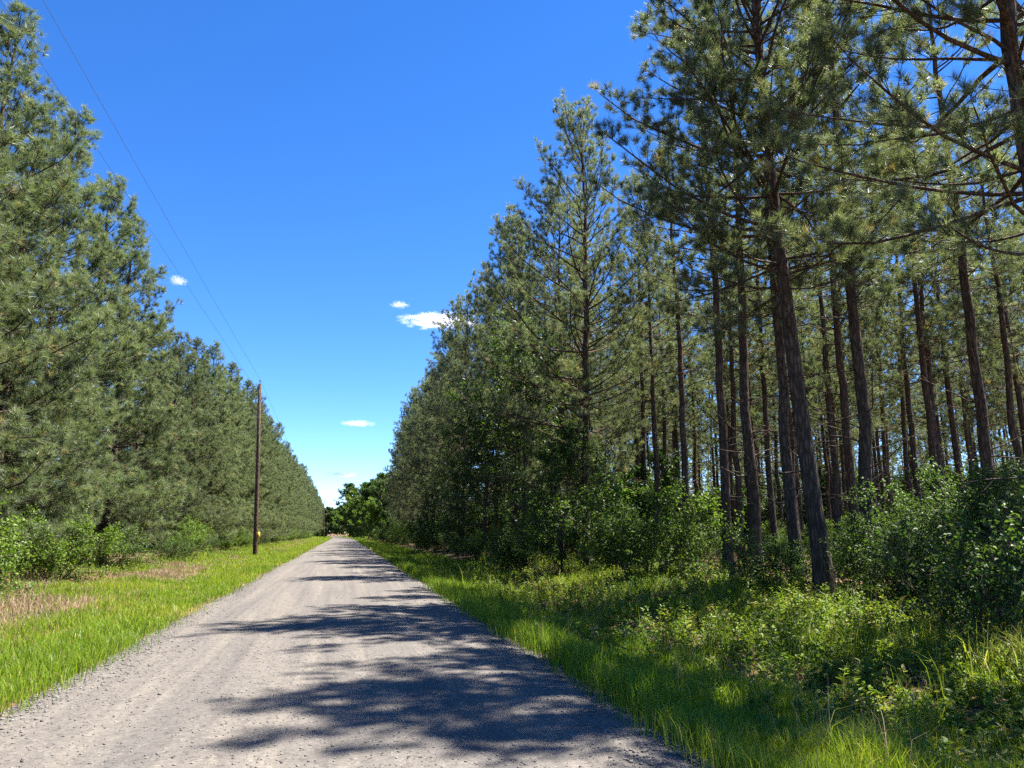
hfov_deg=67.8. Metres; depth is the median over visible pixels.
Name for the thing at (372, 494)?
broadleaf tree
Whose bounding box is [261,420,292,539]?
pine tree
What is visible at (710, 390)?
pine tree
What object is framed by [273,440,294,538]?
pine tree
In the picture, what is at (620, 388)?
pine tree
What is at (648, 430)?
pine tree
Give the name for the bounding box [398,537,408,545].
shrub
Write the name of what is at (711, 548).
shrub
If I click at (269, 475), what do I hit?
pine tree
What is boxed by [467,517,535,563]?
shrub
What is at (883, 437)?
pine tree
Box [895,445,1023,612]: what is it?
shrub
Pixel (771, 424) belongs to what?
pine tree
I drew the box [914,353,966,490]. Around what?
pine tree
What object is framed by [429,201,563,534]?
pine tree
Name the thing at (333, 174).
sky
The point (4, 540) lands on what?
shrub
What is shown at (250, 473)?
pine tree
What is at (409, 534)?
shrub
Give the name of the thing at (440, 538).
shrub
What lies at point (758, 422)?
pine tree
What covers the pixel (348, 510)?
broadleaf tree
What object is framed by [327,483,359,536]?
broadleaf tree
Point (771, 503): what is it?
pine tree
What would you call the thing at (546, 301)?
pine tree
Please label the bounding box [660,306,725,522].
pine tree
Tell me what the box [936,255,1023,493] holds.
pine tree
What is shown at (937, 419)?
pine tree
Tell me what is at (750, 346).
pine tree
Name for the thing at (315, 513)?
pine tree
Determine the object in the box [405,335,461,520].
pine tree
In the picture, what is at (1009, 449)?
pine tree
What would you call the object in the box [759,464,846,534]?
shrub
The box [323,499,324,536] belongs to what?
utility pole
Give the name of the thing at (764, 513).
shrub
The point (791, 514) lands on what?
pine tree
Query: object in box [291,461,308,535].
pine tree
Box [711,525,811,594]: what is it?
shrub
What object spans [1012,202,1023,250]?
pine tree
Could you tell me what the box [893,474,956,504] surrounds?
shrub
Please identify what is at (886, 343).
pine tree
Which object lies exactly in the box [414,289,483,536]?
pine tree
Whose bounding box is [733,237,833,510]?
pine tree
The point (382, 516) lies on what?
broadleaf tree
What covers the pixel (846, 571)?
shrub
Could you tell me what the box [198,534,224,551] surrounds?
shrub
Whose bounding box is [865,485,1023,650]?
shrub
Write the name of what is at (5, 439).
pine tree
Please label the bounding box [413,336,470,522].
pine tree
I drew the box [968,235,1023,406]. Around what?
pine tree
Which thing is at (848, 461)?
pine tree
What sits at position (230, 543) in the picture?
shrub
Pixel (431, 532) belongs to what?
shrub
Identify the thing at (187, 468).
pine tree
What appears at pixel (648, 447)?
pine tree
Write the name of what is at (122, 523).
shrub
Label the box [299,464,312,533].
pine tree
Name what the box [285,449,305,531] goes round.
pine tree
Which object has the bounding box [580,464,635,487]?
shrub
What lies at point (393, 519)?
pine tree
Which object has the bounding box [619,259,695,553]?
pine tree
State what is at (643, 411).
pine tree
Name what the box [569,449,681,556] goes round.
shrub
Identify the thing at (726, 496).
pine tree
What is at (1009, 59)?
pine tree
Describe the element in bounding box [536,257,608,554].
pine tree
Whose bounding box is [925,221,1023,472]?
pine tree
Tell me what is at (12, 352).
pine tree
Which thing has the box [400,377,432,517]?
pine tree
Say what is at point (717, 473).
pine tree
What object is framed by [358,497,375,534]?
broadleaf tree
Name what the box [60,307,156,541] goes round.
pine tree
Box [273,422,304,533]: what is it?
pine tree
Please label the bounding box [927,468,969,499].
shrub
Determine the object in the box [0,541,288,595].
weeds
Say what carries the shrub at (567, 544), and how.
on the ground at (975, 707)
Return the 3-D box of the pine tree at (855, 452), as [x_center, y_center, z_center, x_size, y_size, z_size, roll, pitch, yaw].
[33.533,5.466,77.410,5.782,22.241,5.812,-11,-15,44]
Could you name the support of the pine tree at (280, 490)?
on the ground at (975, 707)
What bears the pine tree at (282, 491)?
on the ground at (975, 707)
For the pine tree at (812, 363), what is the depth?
40.83 m
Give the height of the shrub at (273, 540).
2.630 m
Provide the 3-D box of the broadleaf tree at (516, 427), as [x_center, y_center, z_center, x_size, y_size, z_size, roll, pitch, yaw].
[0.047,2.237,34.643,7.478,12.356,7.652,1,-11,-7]
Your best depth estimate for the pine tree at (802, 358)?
51.43 m
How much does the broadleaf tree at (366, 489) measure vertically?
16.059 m
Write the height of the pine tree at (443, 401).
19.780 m
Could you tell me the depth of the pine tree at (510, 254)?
45.19 m
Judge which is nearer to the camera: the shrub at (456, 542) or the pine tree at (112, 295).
the pine tree at (112, 295)
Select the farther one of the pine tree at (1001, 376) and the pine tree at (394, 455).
the pine tree at (394, 455)
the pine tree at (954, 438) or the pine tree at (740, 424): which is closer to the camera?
the pine tree at (954, 438)
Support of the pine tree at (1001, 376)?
on the ground at (975, 707)
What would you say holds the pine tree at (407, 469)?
on the ground at (975, 707)
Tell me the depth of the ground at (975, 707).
15.99 m
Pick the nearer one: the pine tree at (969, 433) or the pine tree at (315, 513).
the pine tree at (969, 433)
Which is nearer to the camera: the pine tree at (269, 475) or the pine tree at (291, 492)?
the pine tree at (269, 475)
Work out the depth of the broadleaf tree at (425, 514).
70.66 m
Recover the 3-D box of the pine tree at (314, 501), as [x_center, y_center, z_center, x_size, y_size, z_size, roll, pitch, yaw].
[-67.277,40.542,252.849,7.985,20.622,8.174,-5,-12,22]
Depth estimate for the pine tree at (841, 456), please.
61.09 m
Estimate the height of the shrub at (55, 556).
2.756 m
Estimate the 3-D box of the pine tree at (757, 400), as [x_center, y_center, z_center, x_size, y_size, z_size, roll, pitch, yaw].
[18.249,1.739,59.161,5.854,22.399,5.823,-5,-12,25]
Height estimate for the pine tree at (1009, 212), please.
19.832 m
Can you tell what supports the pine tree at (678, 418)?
on the ground at (975, 707)
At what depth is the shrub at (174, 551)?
40.00 m
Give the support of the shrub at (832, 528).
on the ground at (975, 707)
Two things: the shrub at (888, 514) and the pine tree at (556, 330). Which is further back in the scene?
the pine tree at (556, 330)
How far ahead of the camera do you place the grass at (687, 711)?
8.31 m
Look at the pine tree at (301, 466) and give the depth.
202.38 m
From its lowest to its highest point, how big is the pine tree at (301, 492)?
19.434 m
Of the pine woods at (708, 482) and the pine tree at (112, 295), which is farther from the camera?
the pine woods at (708, 482)
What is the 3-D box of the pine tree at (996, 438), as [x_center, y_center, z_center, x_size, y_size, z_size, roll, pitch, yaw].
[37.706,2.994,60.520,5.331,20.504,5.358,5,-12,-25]
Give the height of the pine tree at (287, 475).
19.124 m
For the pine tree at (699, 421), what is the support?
on the ground at (975, 707)
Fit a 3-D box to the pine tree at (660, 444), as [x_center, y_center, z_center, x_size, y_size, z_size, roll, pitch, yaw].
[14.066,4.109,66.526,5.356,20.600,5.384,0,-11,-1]
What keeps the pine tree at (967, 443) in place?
on the ground at (975, 707)
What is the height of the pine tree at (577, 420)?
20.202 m
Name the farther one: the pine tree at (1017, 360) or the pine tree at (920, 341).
the pine tree at (1017, 360)
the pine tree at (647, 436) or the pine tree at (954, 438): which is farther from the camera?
the pine tree at (647, 436)
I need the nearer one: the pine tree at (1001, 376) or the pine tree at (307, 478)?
the pine tree at (1001, 376)
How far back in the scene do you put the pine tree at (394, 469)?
118.54 m
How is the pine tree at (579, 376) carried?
on the ground at (975, 707)
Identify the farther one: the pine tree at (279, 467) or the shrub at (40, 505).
the pine tree at (279, 467)
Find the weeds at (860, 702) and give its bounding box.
[412,549,1023,767]
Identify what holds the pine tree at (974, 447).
on the ground at (975, 707)
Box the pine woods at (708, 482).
[503,350,1021,499]
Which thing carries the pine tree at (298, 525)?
on the ground at (975, 707)
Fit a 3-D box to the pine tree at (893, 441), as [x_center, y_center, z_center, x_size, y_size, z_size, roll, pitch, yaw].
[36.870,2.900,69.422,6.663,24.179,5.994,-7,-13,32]
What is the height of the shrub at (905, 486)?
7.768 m
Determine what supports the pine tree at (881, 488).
on the ground at (975, 707)
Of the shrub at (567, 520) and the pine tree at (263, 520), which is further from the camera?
the pine tree at (263, 520)
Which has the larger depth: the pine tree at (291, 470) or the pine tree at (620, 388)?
the pine tree at (291, 470)
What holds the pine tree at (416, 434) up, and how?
on the ground at (975, 707)
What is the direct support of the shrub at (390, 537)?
on the ground at (975, 707)
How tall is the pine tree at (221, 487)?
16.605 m
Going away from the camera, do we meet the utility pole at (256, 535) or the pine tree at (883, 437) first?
the pine tree at (883, 437)
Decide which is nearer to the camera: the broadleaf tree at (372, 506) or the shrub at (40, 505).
the shrub at (40, 505)
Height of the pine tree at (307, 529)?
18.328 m
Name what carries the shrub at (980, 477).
on the ground at (975, 707)
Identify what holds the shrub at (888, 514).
on the ground at (975, 707)
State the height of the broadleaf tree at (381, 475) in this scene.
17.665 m
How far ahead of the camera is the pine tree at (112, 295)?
36.32 m
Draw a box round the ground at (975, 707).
[0,533,1023,767]
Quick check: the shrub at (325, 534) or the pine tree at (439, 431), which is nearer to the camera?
the pine tree at (439, 431)
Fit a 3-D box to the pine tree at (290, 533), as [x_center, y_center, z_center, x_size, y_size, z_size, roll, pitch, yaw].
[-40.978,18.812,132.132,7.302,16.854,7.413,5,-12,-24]
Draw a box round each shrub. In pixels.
[0,489,47,597]
[1,504,130,581]
[2,473,67,557]
[76,521,160,571]
[95,506,140,538]
[147,534,197,561]
[155,513,217,555]
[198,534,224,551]
[214,530,245,550]
[233,526,258,546]
[261,536,270,543]
[268,529,282,542]
[287,527,299,540]
[295,532,303,538]
[313,529,321,536]
[320,528,327,536]
[374,523,398,542]
[386,532,397,543]
[389,526,409,544]
[390,516,416,544]
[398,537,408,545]
[399,514,442,550]
[402,521,420,547]
[404,523,432,549]
[415,511,472,551]
[432,529,457,552]
[441,493,528,533]
[442,529,474,554]
[443,532,481,558]
[457,535,491,561]
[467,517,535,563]
[473,492,533,542]
[481,514,552,571]
[507,482,595,553]
[538,462,747,583]
[549,517,580,554]
[564,495,659,572]
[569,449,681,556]
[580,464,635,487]
[620,476,720,554]
[654,511,747,569]
[699,486,776,536]
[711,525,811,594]
[715,480,785,545]
[749,528,788,559]
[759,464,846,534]
[761,515,804,551]
[779,522,809,543]
[799,516,884,592]
[800,509,849,557]
[801,471,885,519]
[805,520,887,575]
[820,453,1023,607]
[824,511,952,598]
[839,446,1023,591]
[849,499,932,551]
[855,466,932,520]
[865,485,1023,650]
[875,505,910,545]
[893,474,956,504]
[894,471,968,503]
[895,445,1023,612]
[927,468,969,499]
[951,465,1017,505]
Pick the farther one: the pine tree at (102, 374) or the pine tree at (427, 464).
the pine tree at (427, 464)
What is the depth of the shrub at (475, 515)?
65.69 m
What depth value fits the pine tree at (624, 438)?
75.96 m
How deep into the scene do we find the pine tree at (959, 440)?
63.88 m
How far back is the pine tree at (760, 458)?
77.98 m
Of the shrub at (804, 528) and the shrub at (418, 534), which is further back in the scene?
the shrub at (418, 534)
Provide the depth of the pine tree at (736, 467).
36.68 m
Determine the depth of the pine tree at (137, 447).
61.04 m
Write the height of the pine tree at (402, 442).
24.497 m
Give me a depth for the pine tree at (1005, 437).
68.94 m
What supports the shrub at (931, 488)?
on the ground at (975, 707)
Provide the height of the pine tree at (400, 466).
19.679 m
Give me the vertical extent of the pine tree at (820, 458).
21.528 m
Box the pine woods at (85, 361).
[4,224,217,542]
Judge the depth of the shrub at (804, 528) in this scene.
59.20 m
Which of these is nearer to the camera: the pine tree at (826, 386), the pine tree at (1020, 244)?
the pine tree at (1020, 244)
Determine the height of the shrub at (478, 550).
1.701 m
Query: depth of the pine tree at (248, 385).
89.30 m
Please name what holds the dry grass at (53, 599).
on the ground at (975, 707)
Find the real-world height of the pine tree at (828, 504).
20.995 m
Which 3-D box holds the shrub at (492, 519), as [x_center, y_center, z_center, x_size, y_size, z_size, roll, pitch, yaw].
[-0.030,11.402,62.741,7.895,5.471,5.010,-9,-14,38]
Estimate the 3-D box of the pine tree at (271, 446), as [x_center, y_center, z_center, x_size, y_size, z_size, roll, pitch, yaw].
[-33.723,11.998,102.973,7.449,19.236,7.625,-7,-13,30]
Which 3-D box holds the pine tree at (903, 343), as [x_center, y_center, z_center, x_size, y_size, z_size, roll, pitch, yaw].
[18.716,-2.527,34.115,5.146,21.300,5.982,-5,-12,25]
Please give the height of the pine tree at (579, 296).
21.188 m
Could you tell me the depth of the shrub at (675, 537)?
23.20 m
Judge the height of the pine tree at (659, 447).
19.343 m
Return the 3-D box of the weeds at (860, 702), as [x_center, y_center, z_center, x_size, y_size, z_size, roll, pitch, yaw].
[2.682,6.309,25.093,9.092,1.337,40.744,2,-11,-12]
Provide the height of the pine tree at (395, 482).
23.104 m
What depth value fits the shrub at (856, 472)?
78.46 m
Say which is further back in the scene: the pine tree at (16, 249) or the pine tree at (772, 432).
the pine tree at (772, 432)
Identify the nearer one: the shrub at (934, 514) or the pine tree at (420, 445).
the shrub at (934, 514)
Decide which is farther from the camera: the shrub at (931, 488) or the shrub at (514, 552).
the shrub at (931, 488)
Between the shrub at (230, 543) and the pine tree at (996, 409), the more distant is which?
the shrub at (230, 543)
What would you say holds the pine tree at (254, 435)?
on the ground at (975, 707)
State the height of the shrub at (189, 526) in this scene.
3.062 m
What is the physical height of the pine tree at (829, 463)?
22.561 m
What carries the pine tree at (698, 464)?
on the ground at (975, 707)
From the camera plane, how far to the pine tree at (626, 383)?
60.76 m
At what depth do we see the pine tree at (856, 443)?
71.53 m
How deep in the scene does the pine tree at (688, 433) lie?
57.36 m
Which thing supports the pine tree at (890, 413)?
on the ground at (975, 707)
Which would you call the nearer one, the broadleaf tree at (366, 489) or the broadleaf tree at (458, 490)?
the broadleaf tree at (458, 490)
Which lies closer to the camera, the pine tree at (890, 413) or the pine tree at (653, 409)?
the pine tree at (653, 409)
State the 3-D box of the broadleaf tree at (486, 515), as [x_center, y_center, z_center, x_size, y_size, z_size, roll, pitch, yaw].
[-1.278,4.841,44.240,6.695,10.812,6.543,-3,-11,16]
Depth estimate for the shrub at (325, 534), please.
259.82 m
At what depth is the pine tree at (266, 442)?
96.46 m
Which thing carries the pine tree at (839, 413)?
on the ground at (975, 707)
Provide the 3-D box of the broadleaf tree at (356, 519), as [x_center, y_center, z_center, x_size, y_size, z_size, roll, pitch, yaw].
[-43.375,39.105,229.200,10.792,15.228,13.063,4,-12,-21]
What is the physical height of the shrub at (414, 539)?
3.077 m
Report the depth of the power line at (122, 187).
29.24 m
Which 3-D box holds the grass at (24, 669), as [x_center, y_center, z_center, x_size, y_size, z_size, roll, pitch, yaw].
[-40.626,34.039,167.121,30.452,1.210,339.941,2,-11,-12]
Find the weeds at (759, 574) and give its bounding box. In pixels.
[539,545,966,600]
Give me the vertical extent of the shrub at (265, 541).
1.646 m
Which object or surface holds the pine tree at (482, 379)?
on the ground at (975, 707)
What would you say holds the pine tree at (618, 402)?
on the ground at (975, 707)
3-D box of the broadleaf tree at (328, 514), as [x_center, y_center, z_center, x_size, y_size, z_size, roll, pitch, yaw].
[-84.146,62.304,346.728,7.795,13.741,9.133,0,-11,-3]
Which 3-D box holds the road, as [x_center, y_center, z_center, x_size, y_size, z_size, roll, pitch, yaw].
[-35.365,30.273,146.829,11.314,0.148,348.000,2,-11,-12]
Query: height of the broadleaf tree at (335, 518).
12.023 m
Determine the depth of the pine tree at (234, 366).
74.91 m
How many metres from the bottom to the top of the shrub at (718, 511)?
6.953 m
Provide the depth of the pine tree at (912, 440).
36.60 m
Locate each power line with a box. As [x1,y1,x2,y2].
[0,0,309,489]
[43,0,311,486]
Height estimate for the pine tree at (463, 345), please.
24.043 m
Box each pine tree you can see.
[0,0,118,551]
[0,9,75,454]
[0,65,57,560]
[0,104,171,569]
[0,119,123,554]
[0,176,34,517]
[0,190,47,551]
[11,172,203,564]
[44,217,201,562]
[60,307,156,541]
[100,317,192,539]
[124,331,186,547]
[125,330,220,551]
[139,350,187,548]
[147,336,239,549]
[158,355,251,544]
[171,340,253,547]
[175,369,211,546]
[180,365,253,538]
[203,360,270,546]
[207,377,276,541]
[228,397,269,544]
[231,382,264,538]
[233,379,280,536]
[244,384,286,543]
[245,395,286,539]
[251,403,291,543]
[251,418,284,527]
[252,424,272,529]
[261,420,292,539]
[265,416,291,532]
[268,415,286,528]
[270,433,289,535]
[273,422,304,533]
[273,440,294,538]
[277,443,294,531]
[278,442,295,528]
[280,442,300,525]
[281,456,296,536]
[283,441,306,535]
[283,455,302,532]
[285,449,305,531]
[291,454,312,527]
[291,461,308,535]
[292,454,307,528]
[298,466,315,535]
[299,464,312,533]
[300,463,316,525]
[302,465,318,530]
[308,476,321,530]
[309,485,319,533]
[310,480,322,527]
[313,485,321,529]
[374,417,406,528]
[376,387,416,525]
[378,444,403,522]
[379,418,410,527]
[381,483,401,522]
[385,384,423,524]
[387,374,443,523]
[387,403,419,524]
[387,439,408,522]
[389,402,425,523]
[392,375,436,520]
[394,369,441,523]
[398,297,476,523]
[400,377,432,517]
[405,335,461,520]
[406,363,445,520]
[410,370,463,527]
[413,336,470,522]
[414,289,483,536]
[418,331,489,495]
[419,259,509,547]
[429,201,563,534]
[435,277,522,538]
[445,215,565,537]
[461,250,558,520]
[468,89,674,566]
[487,171,617,549]
[516,246,571,522]
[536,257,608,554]
[540,194,631,539]
[543,282,582,502]
[548,246,612,498]
[554,317,598,546]
[570,289,632,507]
[579,173,678,559]
[580,274,630,453]
[585,0,938,600]
[588,326,614,436]
[591,239,673,478]
[593,305,648,481]
[594,383,630,474]
[603,357,637,462]
[606,117,736,565]
[607,171,715,559]
[611,329,662,463]
[613,328,669,466]
[617,317,668,466]
[618,0,792,573]
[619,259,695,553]
[621,330,679,474]
[628,0,831,575]
[639,273,715,518]
[639,281,709,510]
[646,404,680,481]
[648,323,697,512]
[648,374,688,517]
[657,331,702,476]
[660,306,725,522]
[665,0,856,581]
[674,166,775,561]
[679,373,714,537]
[683,281,743,509]
[685,252,762,549]
[685,331,739,503]
[688,334,739,546]
[700,245,775,556]
[704,227,793,554]
[707,160,817,560]
[712,290,778,516]
[714,348,772,508]
[718,358,764,494]
[728,169,834,554]
[728,320,777,538]
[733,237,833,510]
[736,372,779,473]
[737,292,811,528]
[740,0,1023,491]
[744,0,973,588]
[747,14,909,570]
[752,281,832,551]
[756,339,817,519]
[763,351,782,486]
[765,261,838,515]
[767,111,893,548]
[772,358,825,517]
[790,250,873,536]
[800,289,853,530]
[804,279,873,525]
[808,207,915,516]
[810,281,890,506]
[810,333,853,513]
[811,398,858,469]
[813,359,857,524]
[816,336,858,503]
[834,295,912,518]
[838,0,1023,495]
[838,315,900,520]
[844,253,925,513]
[845,151,976,517]
[848,208,955,523]
[851,79,990,509]
[851,307,912,516]
[854,330,917,479]
[865,118,1002,508]
[867,357,900,461]
[876,145,1002,493]
[883,291,956,498]
[896,296,962,509]
[904,302,975,502]
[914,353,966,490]
[916,283,1005,496]
[919,101,1023,485]
[919,263,1002,500]
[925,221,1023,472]
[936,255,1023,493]
[937,351,1003,485]
[943,121,1023,479]
[952,135,1023,432]
[952,298,1011,474]
[956,293,1021,462]
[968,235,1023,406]
[979,233,1023,441]
[980,217,1023,399]
[981,300,1023,470]
[988,283,1023,453]
[1003,317,1023,431]
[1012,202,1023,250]
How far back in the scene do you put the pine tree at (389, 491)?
136.36 m
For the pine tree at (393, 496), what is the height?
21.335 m
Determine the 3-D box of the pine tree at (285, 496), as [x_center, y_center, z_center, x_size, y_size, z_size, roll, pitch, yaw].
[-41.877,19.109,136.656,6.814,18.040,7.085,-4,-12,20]
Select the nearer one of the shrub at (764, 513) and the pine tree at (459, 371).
the pine tree at (459, 371)
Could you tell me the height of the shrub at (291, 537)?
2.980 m
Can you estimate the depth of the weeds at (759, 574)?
24.23 m
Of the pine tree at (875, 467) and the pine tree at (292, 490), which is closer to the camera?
the pine tree at (875, 467)
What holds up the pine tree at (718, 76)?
on the ground at (975, 707)
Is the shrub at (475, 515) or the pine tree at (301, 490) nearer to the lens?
the shrub at (475, 515)
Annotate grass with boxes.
[0,535,367,722]
[0,538,313,642]
[351,537,1023,767]
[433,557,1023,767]
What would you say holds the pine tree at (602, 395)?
on the ground at (975, 707)
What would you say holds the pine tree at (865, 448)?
on the ground at (975, 707)
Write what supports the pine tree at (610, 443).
on the ground at (975, 707)
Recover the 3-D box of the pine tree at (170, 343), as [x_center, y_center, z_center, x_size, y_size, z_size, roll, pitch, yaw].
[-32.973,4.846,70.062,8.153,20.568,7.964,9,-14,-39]
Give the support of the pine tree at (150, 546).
on the ground at (975, 707)
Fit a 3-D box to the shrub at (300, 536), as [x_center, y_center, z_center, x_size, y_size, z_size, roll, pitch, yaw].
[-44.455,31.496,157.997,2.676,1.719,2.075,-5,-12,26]
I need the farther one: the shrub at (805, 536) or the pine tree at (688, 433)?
the pine tree at (688, 433)
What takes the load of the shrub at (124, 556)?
on the ground at (975, 707)
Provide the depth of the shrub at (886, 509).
29.05 m
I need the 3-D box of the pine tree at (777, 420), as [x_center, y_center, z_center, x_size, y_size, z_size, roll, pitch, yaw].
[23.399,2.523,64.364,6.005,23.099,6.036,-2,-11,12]
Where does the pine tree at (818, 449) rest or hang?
on the ground at (975, 707)
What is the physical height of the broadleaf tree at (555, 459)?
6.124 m
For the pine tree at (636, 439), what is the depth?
50.54 m
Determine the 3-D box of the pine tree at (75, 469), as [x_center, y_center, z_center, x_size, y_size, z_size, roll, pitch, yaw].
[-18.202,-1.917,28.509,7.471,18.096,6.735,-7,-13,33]
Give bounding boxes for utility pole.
[253,380,261,554]
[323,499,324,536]
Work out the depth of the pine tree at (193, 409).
79.44 m
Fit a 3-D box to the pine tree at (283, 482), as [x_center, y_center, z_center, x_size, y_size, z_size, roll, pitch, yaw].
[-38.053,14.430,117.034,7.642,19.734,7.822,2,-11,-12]
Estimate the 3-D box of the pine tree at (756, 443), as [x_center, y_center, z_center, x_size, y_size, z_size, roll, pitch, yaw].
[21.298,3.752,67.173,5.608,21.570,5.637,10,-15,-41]
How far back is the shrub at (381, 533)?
127.48 m
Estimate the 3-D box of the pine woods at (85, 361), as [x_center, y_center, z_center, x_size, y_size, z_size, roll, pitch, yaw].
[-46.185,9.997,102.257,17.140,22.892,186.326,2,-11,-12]
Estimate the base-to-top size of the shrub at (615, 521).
3.091 m
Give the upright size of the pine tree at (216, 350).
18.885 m
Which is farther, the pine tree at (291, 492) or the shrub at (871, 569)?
the pine tree at (291, 492)
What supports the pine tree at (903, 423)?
on the ground at (975, 707)
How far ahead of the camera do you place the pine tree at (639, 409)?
61.76 m
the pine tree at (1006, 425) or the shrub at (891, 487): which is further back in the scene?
the pine tree at (1006, 425)
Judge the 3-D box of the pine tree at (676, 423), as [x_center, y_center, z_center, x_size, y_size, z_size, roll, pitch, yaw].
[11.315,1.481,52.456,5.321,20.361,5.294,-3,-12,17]
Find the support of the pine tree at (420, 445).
on the ground at (975, 707)
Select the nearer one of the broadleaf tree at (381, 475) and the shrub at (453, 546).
the shrub at (453, 546)
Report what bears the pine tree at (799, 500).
on the ground at (975, 707)
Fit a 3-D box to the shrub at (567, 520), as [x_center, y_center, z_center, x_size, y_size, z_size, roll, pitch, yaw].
[2.668,9.133,51.609,5.163,5.637,8.135,-8,-14,36]
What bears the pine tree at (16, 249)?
on the ground at (975, 707)
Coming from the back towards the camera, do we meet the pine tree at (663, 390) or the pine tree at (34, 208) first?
the pine tree at (663, 390)
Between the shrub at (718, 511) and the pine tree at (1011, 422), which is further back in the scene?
the shrub at (718, 511)
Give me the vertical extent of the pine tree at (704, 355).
20.072 m
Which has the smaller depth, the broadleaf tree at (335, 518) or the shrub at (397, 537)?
the shrub at (397, 537)
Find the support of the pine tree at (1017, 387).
on the ground at (975, 707)
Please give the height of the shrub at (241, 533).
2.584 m
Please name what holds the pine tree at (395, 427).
on the ground at (975, 707)
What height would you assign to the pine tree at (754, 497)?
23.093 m
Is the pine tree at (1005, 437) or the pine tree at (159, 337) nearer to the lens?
the pine tree at (159, 337)
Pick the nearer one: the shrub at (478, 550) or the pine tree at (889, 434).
the shrub at (478, 550)
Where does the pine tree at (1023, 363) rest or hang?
on the ground at (975, 707)
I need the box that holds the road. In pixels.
[0,536,714,767]
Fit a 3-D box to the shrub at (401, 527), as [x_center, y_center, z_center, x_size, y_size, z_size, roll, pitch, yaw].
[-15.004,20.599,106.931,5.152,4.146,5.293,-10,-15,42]
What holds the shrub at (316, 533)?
on the ground at (975, 707)
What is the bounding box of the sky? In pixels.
[0,0,1023,507]
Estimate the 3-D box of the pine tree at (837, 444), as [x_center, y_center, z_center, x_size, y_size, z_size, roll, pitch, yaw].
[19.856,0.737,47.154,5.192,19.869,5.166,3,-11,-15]
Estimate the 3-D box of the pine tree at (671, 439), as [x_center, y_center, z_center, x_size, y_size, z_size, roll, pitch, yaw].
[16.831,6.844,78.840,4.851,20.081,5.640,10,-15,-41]
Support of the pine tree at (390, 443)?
on the ground at (975, 707)
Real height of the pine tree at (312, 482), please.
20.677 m
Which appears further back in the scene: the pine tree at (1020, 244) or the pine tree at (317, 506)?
the pine tree at (317, 506)
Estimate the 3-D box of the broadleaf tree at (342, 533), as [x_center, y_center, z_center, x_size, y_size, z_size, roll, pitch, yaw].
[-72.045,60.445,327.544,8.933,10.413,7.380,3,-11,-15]
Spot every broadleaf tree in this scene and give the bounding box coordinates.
[322,506,334,533]
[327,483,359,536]
[328,511,340,535]
[335,514,346,534]
[339,484,365,536]
[346,481,373,536]
[347,496,366,538]
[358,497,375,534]
[359,498,395,539]
[360,472,398,522]
[362,480,397,534]
[365,479,385,526]
[403,473,461,537]
[426,381,552,556]
[428,452,499,554]
[429,302,590,567]
[503,417,624,575]
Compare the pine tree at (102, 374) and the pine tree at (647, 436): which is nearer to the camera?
the pine tree at (102, 374)
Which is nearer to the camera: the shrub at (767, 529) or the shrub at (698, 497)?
the shrub at (698, 497)
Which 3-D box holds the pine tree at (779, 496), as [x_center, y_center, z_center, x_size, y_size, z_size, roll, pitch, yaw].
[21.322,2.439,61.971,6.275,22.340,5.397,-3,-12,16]
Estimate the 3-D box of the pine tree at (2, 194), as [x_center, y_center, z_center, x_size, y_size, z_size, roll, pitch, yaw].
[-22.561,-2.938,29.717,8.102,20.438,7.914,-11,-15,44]
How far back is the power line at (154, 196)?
30.61 m
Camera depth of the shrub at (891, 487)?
16.91 m
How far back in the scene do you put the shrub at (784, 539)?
35.88 m
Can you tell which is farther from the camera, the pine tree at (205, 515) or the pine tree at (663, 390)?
the pine tree at (205, 515)
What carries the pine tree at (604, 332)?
on the ground at (975, 707)
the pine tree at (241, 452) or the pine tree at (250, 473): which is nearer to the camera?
the pine tree at (241, 452)
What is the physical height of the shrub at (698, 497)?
5.317 m
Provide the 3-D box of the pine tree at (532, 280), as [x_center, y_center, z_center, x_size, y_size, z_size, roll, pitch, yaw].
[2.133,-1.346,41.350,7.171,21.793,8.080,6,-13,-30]
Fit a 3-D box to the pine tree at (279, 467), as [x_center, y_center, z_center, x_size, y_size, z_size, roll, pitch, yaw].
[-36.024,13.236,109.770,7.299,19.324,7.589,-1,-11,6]
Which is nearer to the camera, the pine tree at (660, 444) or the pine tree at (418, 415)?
the pine tree at (660, 444)
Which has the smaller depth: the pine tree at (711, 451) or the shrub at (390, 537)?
the pine tree at (711, 451)
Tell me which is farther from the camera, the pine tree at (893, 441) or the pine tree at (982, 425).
the pine tree at (893, 441)
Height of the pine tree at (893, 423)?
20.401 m

